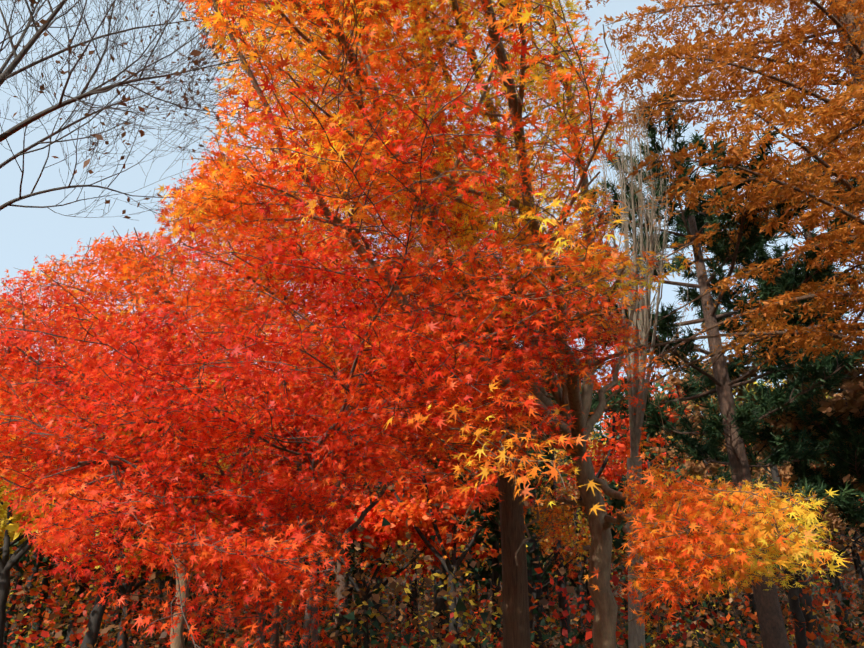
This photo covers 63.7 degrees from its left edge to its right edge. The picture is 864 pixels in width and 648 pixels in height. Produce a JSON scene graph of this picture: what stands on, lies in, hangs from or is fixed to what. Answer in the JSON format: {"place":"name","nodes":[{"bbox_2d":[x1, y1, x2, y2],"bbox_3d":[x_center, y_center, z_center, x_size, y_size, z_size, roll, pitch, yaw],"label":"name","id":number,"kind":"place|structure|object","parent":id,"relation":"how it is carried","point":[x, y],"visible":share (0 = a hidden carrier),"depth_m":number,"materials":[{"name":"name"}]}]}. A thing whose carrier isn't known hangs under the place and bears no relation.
{"place":"outdoors","nodes":[
{"label":"outdoors","id":0,"kind":"place"},
{"bbox_2d":[0,0,863,516],"label":"sky","id":1,"kind":"structure","parent":0,"point":[25,233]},
{"bbox_2d":[7,505,863,647],"bbox_3d":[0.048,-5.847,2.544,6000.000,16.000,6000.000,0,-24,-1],"label":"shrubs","id":2,"kind":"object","parent":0,"point":[572,616],"depth_m":46.87,"materials":[{"name":"brown plant"}]},
{"bbox_2d":[0,0,520,285],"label":"bare tree","id":3,"kind":"object","parent":2,"relation":"on","point":[7,73],"visible":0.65,"depth_m":6.39,"materials":[{"name":"brown plant"}]},
{"bbox_2d":[12,0,436,296],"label":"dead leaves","id":4,"kind":"object","parent":3,"relation":"attached to","point":[194,52],"visible":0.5,"depth_m":6.38,"materials":[{"name":"brown plant"}]},
{"bbox_2d":[0,85,602,647],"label":"maple","id":5,"kind":"object","parent":2,"relation":"on","point":[126,271],"depth_m":7.42,"materials":[{"name":"red plant"}]},
{"bbox_2d":[0,3,647,647],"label":"maple","id":6,"kind":"object","parent":2,"relation":"on","point":[226,505],"depth_m":3.69,"materials":[{"name":"red plant"}]},
{"bbox_2d":[0,341,863,647],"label":"trees","id":7,"kind":"object","parent":2,"relation":"on","point":[380,533],"depth_m":18.24,"materials":[{"name":"red plant"}]},
{"bbox_2d":[0,364,335,582],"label":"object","id":8,"kind":"object","parent":7,"relation":"attached to","point":[12,529],"visible":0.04,"depth_m":14.56,"materials":[{"name":"red plant"}]},
{"bbox_2d":[143,323,863,592],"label":"brown tree leaves","id":9,"kind":"object","parent":7,"relation":"attached to","point":[850,388],"visible":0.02,"depth_m":16.98,"materials":[{"name":"brown plant"}]},
{"bbox_2d":[1,498,863,647],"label":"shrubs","id":10,"kind":"object","parent":2,"relation":"on","point":[449,638],"visible":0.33,"depth_m":16.54,"materials":[{"name":"orange plant"}]},
{"bbox_2d":[3,517,863,647],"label":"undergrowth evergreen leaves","id":11,"kind":"object","parent":2,"relation":"on","point":[460,606],"visible":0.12,"depth_m":17.52,"materials":[{"name":"green plant"}]},
{"bbox_2d":[6,506,861,647],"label":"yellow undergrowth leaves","id":12,"kind":"object","parent":2,"relation":"on","point":[456,615],"visible":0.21,"depth_m":19.07,"materials":[{"name":"plant"}]},
{"bbox_2d":[7,421,863,647],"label":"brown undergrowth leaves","id":13,"kind":"object","parent":2,"relation":"on","point":[376,598],"visible":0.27,"depth_m":15.46,"materials":[{"name":"brown plant"}]},
{"bbox_2d":[18,375,863,647],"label":"forest","id":14,"kind":"object","parent":2,"relation":"on","point":[440,606],"depth_m":29.86,"materials":[{"name":"brown plant"}]},
{"bbox_2d":[0,345,863,600],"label":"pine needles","id":15,"kind":"object","parent":14,"relation":"attached to","point":[616,542],"visible":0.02,"depth_m":26.49,"materials":[{"name":"green plant"}]},
{"bbox_2d":[9,378,857,584],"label":"yellow forest leaves","id":16,"kind":"object","parent":14,"relation":"attached to","point":[579,518],"depth_m":30.56,"materials":[{"name":"plant"}]},
{"bbox_2d":[161,368,863,593],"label":"brown forest leaves","id":17,"kind":"object","parent":14,"relation":"attached to","point":[850,532],"visible":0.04,"depth_m":32.18,"materials":[{"name":"brown plant"}]},
{"bbox_2d":[411,2,530,647],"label":"tall trunk","id":18,"kind":"object","parent":2,"relation":"on","point":[516,620],"visible":0.27,"depth_m":8.73,"materials":[{"name":"brown plant"}]},
{"bbox_2d":[96,0,851,647],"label":"maple","id":19,"kind":"object","parent":2,"relation":"on","point":[730,546],"depth_m":4.05,"materials":[{"name":"orange plant"}]},
{"bbox_2d":[282,87,863,647],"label":"pine","id":20,"kind":"object","parent":2,"relation":"on","point":[750,411],"depth_m":13.38,"materials":[{"name":"green plant"}]},
{"bbox_2d":[586,19,688,647],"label":"bare tree","id":21,"kind":"object","parent":2,"relation":"on","point":[636,636],"visible":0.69,"depth_m":10.66,"materials":[{"name":"grey plant"}]},
{"bbox_2d":[546,0,863,465],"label":"autumn tree","id":22,"kind":"object","parent":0,"point":[791,95],"depth_m":10.39,"materials":[{"name":"orange plant"}]}
]}

